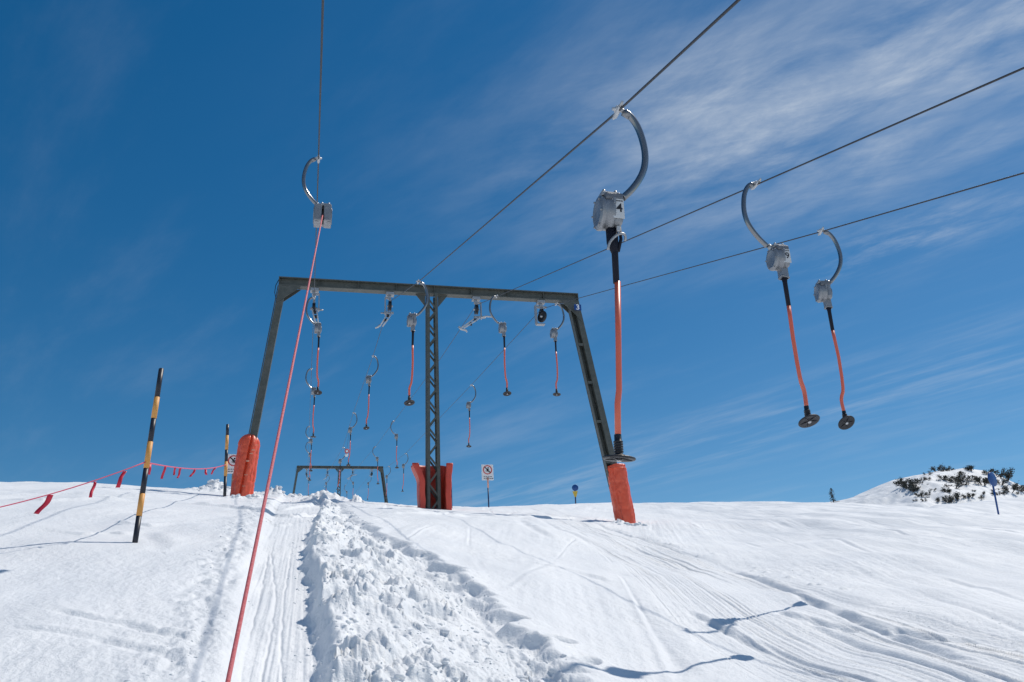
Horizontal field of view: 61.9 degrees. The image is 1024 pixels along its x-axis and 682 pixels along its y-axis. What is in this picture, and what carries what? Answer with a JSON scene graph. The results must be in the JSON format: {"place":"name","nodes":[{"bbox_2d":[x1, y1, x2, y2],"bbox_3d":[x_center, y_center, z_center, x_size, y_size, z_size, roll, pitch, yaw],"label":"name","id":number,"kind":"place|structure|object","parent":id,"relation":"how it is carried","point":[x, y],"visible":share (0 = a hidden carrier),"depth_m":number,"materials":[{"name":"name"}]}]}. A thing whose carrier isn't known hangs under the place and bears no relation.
{"place":"outdoors","nodes":[
{"label":"outdoors","id":0,"kind":"place"},
{"bbox_2d":[0,479,1023,681],"bbox_3d":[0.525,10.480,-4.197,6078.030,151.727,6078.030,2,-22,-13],"label":"snow ground","id":1,"kind":"structure","parent":0,"point":[89,590],"depth_m":9.06,"materials":[{"name":"white snow"}]},
{"bbox_2d":[132,368,163,542],"bbox_3d":[-4.512,1.449,10.572,0.142,2.364,0.068,2,-22,-13],"label":"marker pole","id":2,"kind":"object","parent":1,"relation":"on","point":[141,499],"visible":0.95,"depth_m":10.55,"materials":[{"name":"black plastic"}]},
{"bbox_2d":[0,462,225,513],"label":"flag line","id":3,"kind":"object","parent":2,"relation":"attached to","point":[48,501],"visible":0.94,"depth_m":10.17,"materials":[{"name":"red fabric"}]},
{"bbox_2d":[223,424,228,496],"bbox_3d":[-7.879,3.362,23.514,0.159,2.211,0.089,2,-22,-13],"label":"marker pole","id":4,"kind":"object","parent":1,"relation":"on","point":[226,460],"visible":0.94,"depth_m":23.51,"materials":[{"name":"black plastic"}]},
{"bbox_2d":[227,454,235,484],"bbox_3d":[-8.433,4.190,25.721,0.430,1.581,0.078,2,-22,-13],"label":"warning sign","id":5,"kind":"object","parent":1,"relation":"on","point":[231,461],"visible":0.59,"depth_m":25.86,"materials":[{"name":"white metal"}]},
{"bbox_2d":[292,466,387,502],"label":"lift pylon","id":6,"kind":"object","parent":1,"relation":"on","point":[337,468],"visible":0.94,"depth_m":98.17,"materials":[{"name":"grey metal"}]},
{"bbox_2d":[249,276,616,508],"bbox_3d":[-2.191,2.021,26.303,11.808,8.219,0.511,2,-22,-13],"label":"lift pylon","id":7,"kind":"object","parent":1,"relation":"on","point":[288,287],"visible":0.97,"depth_m":27.21,"materials":[{"name":"grey metal"}]},
{"bbox_2d":[230,434,259,495],"bbox_3d":[-7.619,3.689,24.331,0.752,2.080,0.669,2,-22,-13],"label":"crash pad","id":8,"kind":"object","parent":7,"relation":"attached to","point":[245,469],"visible":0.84,"depth_m":24.16,"materials":[{"name":"orange plastic"}]},
{"bbox_2d":[307,0,323,479],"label":"haul cable","id":9,"kind":"object","parent":7,"relation":"attached to","point":[322,22],"visible":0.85,"depth_m":9.28,"materials":[{"name":"grey metal"}]},
{"bbox_2d":[225,155,331,681],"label":"drag bar","id":10,"kind":"object","parent":9,"relation":"hanging from","point":[322,214],"visible":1,"depth_m":4.89,"materials":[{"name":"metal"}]},
{"bbox_2d":[305,426,312,471],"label":"drag bar","id":11,"kind":"object","parent":9,"relation":"hanging from","point":[311,442],"visible":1,"depth_m":56.04,"materials":[{"name":"metal"}]},
{"bbox_2d":[305,368,315,437],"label":"drag bar","id":12,"kind":"object","parent":9,"relation":"hanging from","point":[313,389],"visible":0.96,"depth_m":35.78,"materials":[{"name":"metal"}]},
{"bbox_2d":[305,296,321,394],"bbox_3d":[-5.770,0.088,24.841,0.547,3.040,0.257,2,-22,-13],"label":"drag bar","id":13,"kind":"object","parent":9,"relation":"hanging from","point":[317,328],"visible":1,"depth_m":24.92,"materials":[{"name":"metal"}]},
{"bbox_2d":[411,463,452,509],"bbox_3d":[-2.410,4.431,25.424,1.224,1.590,0.932,2,-22,-13],"label":"crash pad","id":14,"kind":"object","parent":7,"relation":"attached to","point":[418,470],"visible":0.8,"depth_m":25.25,"materials":[{"name":"red fabric"}]},
{"bbox_2d":[323,0,740,489],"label":"haul cable","id":15,"kind":"object","parent":7,"relation":"attached to","point":[719,17],"visible":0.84,"depth_m":7.11,"materials":[{"name":"grey metal"}]},
{"bbox_2d":[336,447,345,489],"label":"drag bar","id":16,"kind":"object","parent":15,"relation":"hanging from","point":[340,461],"visible":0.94,"depth_m":59.47,"materials":[{"name":"metal"}]},
{"bbox_2d":[346,412,357,465],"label":"drag bar","id":17,"kind":"object","parent":15,"relation":"hanging from","point":[350,432],"visible":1,"depth_m":47.16,"materials":[{"name":"metal"}]},
{"bbox_2d":[363,355,378,429],"bbox_3d":[-5.513,1.985,33.429,0.545,3.041,0.257,3,-23,-13],"label":"drag bar","id":18,"kind":"object","parent":15,"relation":"hanging from","point":[368,381],"visible":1,"depth_m":33.46,"materials":[{"name":"metal"}]},
{"bbox_2d":[404,279,428,405],"bbox_3d":[-2.169,-0.006,19.408,0.545,3.038,0.258,3,-23,-13],"label":"drag bar","id":19,"kind":"object","parent":15,"relation":"hanging from","point":[411,321],"visible":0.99,"depth_m":19.44,"materials":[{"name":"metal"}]},
{"bbox_2d":[591,101,648,461],"bbox_3d":[0.850,-0.534,6.372,0.520,2.939,0.253,4,-23,-12],"label":"drag bar","id":20,"kind":"object","parent":15,"relation":"hanging from","point":[608,216],"visible":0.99,"depth_m":6.40,"materials":[{"name":"metal"}]},
{"bbox_2d":[607,463,635,522],"bbox_3d":[3.415,4.919,26.585,0.853,2.196,0.669,2,-22,-13],"label":"crash pad","id":21,"kind":"object","parent":7,"relation":"attached to","point":[621,499],"visible":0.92,"depth_m":26.40,"materials":[{"name":"fabric"}]},
{"bbox_2d":[344,67,1023,487],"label":"haul cable","id":22,"kind":"object","parent":7,"relation":"attached to","point":[782,173],"visible":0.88,"depth_m":8.95,"materials":[{"name":"grey metal"}]},
{"bbox_2d":[372,446,379,483],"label":"drag bar","id":23,"kind":"object","parent":22,"relation":"hanging from","point":[377,458],"visible":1,"depth_m":67.39,"materials":[{"name":"metal"}]},
{"bbox_2d":[390,420,398,468],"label":"drag bar","id":24,"kind":"object","parent":22,"relation":"hanging from","point":[396,436],"visible":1,"depth_m":53.10,"materials":[{"name":"metal"}]},
{"bbox_2d":[489,294,510,395],"bbox_3d":[-0.349,0.083,24.308,0.548,3.037,0.258,2,-22,-13],"label":"drag bar","id":25,"kind":"object","parent":22,"relation":"hanging from","point":[502,328],"visible":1,"depth_m":24.40,"materials":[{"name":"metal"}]},
{"bbox_2d":[741,178,819,427],"bbox_3d":[3.032,-0.512,9.777,0.549,3.046,0.253,3,-23,-13],"label":"drag bar","id":26,"kind":"object","parent":22,"relation":"hanging from","point":[778,258],"visible":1,"depth_m":9.86,"materials":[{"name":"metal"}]},
{"bbox_2d":[349,172,1023,499],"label":"haul cable","id":27,"kind":"object","parent":7,"relation":"attached to","point":[779,243],"visible":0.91,"depth_m":12.94,"materials":[{"name":"grey metal"}]},
{"bbox_2d":[401,453,407,491],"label":"drag bar","id":28,"kind":"object","parent":27,"relation":"hanging from","point":[403,465],"visible":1,"depth_m":66.05,"materials":[{"name":"metal"}]},
{"bbox_2d":[466,384,475,447],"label":"drag bar","id":29,"kind":"object","parent":27,"relation":"hanging from","point":[468,405],"visible":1,"depth_m":39.85,"materials":[{"name":"metal"}]},
{"bbox_2d":[550,302,564,395],"bbox_3d":[1.423,0.222,26.110,0.548,3.026,0.263,2,-22,-13],"label":"drag bar","id":30,"kind":"object","parent":27,"relation":"hanging from","point":[553,333],"visible":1,"depth_m":26.14,"materials":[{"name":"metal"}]},
{"bbox_2d":[813,227,854,429],"bbox_3d":[4.671,-0.247,12.234,0.544,3.073,0.252,-3,-22,0],"label":"drag bar","id":31,"kind":"object","parent":27,"relation":"hanging from","point":[823,293],"visible":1,"depth_m":12.30,"materials":[{"name":"metal"}]},
{"bbox_2d":[481,464,493,506],"bbox_3d":[-0.893,5.569,31.905,0.450,1.953,0.107,2,-22,-13],"label":"warning sign","id":32,"kind":"object","parent":1,"relation":"on","point":[487,472],"visible":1,"depth_m":32.11,"materials":[{"name":"white metal"}]},
{"bbox_2d":[572,485,577,503],"bbox_3d":[4.339,10.589,58.017,0.440,1.671,0.140,-4,-22,3],"label":"piste marker","id":33,"kind":"object","parent":1,"relation":"on","point":[574,489],"visible":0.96,"depth_m":58.14,"materials":[{"name":"blue plastic"}]},
{"bbox_2d":[829,488,838,502],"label":"young spruce","id":34,"kind":"object","parent":1,"relation":"on","point":[833,499],"visible":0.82,"depth_m":76.83,"materials":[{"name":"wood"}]},
{"bbox_2d":[988,472,999,514],"bbox_3d":[18.236,5.889,32.175,0.549,1.898,0.164,12,-26,-32],"label":"piste marker","id":35,"kind":"object","parent":1,"relation":"on","point":[992,479],"visible":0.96,"depth_m":32.26,"materials":[{"name":"blue plastic"}]},
{"bbox_2d":[0,0,1023,506],"label":"sky","id":36,"kind":"structure","parent":0,"point":[154,154],"materials":[{"name":"blue"}]},
{"bbox_2d":[831,468,1023,507],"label":"hill","id":37,"kind":"structure","parent":0,"point":[888,493],"depth_m":117.44,"materials":[{"name":"white snow"}]},
{"bbox_2d":[892,478,908,486],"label":"dwarf pine","id":38,"kind":"object","parent":37,"relation":"on","point":[900,481],"visible":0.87,"depth_m":120.29,"materials":[{"name":"green plant"}]},
{"bbox_2d":[905,482,919,491],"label":"dwarf pine","id":39,"kind":"object","parent":37,"relation":"on","point":[913,487],"visible":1,"depth_m":116.36,"materials":[{"name":"green plant"}]},
{"bbox_2d":[907,478,920,485],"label":"dwarf pine","id":40,"kind":"object","parent":37,"relation":"on","point":[916,481],"visible":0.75,"depth_m":117.95,"materials":[{"name":"green plant"}]},
{"bbox_2d":[913,490,926,496],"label":"dwarf pine","id":41,"kind":"object","parent":37,"relation":"on","point":[921,494],"visible":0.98,"depth_m":112.07,"materials":[{"name":"green plant"}]},
{"bbox_2d":[930,463,942,471],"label":"dwarf pine","id":42,"kind":"object","parent":37,"relation":"on","point":[940,466],"visible":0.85,"depth_m":135.82,"materials":[{"name":"green plant"}]},
{"bbox_2d":[936,474,948,478],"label":"dwarf pine","id":43,"kind":"object","parent":37,"relation":"on","point":[940,477],"visible":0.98,"depth_m":120.78,"materials":[{"name":"green plant"}]},
{"bbox_2d":[942,496,955,502],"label":"dwarf pine","id":44,"kind":"object","parent":37,"relation":"on","point":[949,499],"visible":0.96,"depth_m":108.22,"materials":[{"name":"green plant"}]},
{"bbox_2d":[943,466,955,470],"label":"dwarf pine","id":45,"kind":"object","parent":37,"relation":"on","point":[948,468],"visible":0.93,"depth_m":131.12,"materials":[{"name":"green plant"}]},
{"bbox_2d":[944,480,962,488],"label":"dwarf pine","id":46,"kind":"object","parent":37,"relation":"on","point":[957,485],"visible":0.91,"depth_m":114.77,"materials":[{"name":"green plant"}]},
{"bbox_2d":[945,471,963,482],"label":"dwarf pine","id":47,"kind":"object","parent":37,"relation":"on","point":[952,479],"visible":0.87,"depth_m":119.12,"materials":[{"name":"green plant"}]},
{"bbox_2d":[949,492,959,500],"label":"dwarf pine","id":48,"kind":"object","parent":37,"relation":"on","point":[957,495],"visible":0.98,"depth_m":108.65,"materials":[{"name":"green plant"}]},
{"bbox_2d":[949,473,972,479],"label":"dwarf pine","id":49,"kind":"object","parent":37,"relation":"on","point":[962,478],"visible":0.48,"depth_m":119.89,"materials":[{"name":"green plant"}]},
{"bbox_2d":[955,477,970,484],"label":"dwarf pine","id":50,"kind":"object","parent":37,"relation":"on","point":[962,481],"visible":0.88,"depth_m":116.93,"materials":[{"name":"green plant"}]},
{"bbox_2d":[961,492,972,498],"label":"dwarf pine","id":51,"kind":"object","parent":37,"relation":"on","point":[968,495],"visible":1,"depth_m":109.17,"materials":[{"name":"green plant"}]},
{"bbox_2d":[973,477,988,485],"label":"dwarf pine","id":52,"kind":"object","parent":37,"relation":"on","point":[985,480],"visible":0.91,"depth_m":117.49,"materials":[{"name":"green plant"}]},
{"bbox_2d":[986,467,1008,477],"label":"dwarf pine","id":53,"kind":"object","parent":37,"relation":"on","point":[996,474],"visible":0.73,"depth_m":126.20,"materials":[{"name":"green plant"}]},
{"bbox_2d":[997,477,1007,484],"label":"dwarf pine","id":54,"kind":"object","parent":37,"relation":"on","point":[1003,481],"visible":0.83,"depth_m":121.31,"materials":[{"name":"green plant"}]},
{"bbox_2d":[1001,467,1014,481],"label":"dwarf pine","id":55,"kind":"object","parent":37,"relation":"on","point":[1008,475],"visible":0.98,"depth_m":125.13,"materials":[{"name":"green plant"}]},
{"bbox_2d":[1001,480,1019,492],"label":"dwarf pine","id":56,"kind":"object","parent":37,"relation":"on","point":[1014,487],"visible":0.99,"depth_m":117.71,"materials":[{"name":"green plant"}]}
]}

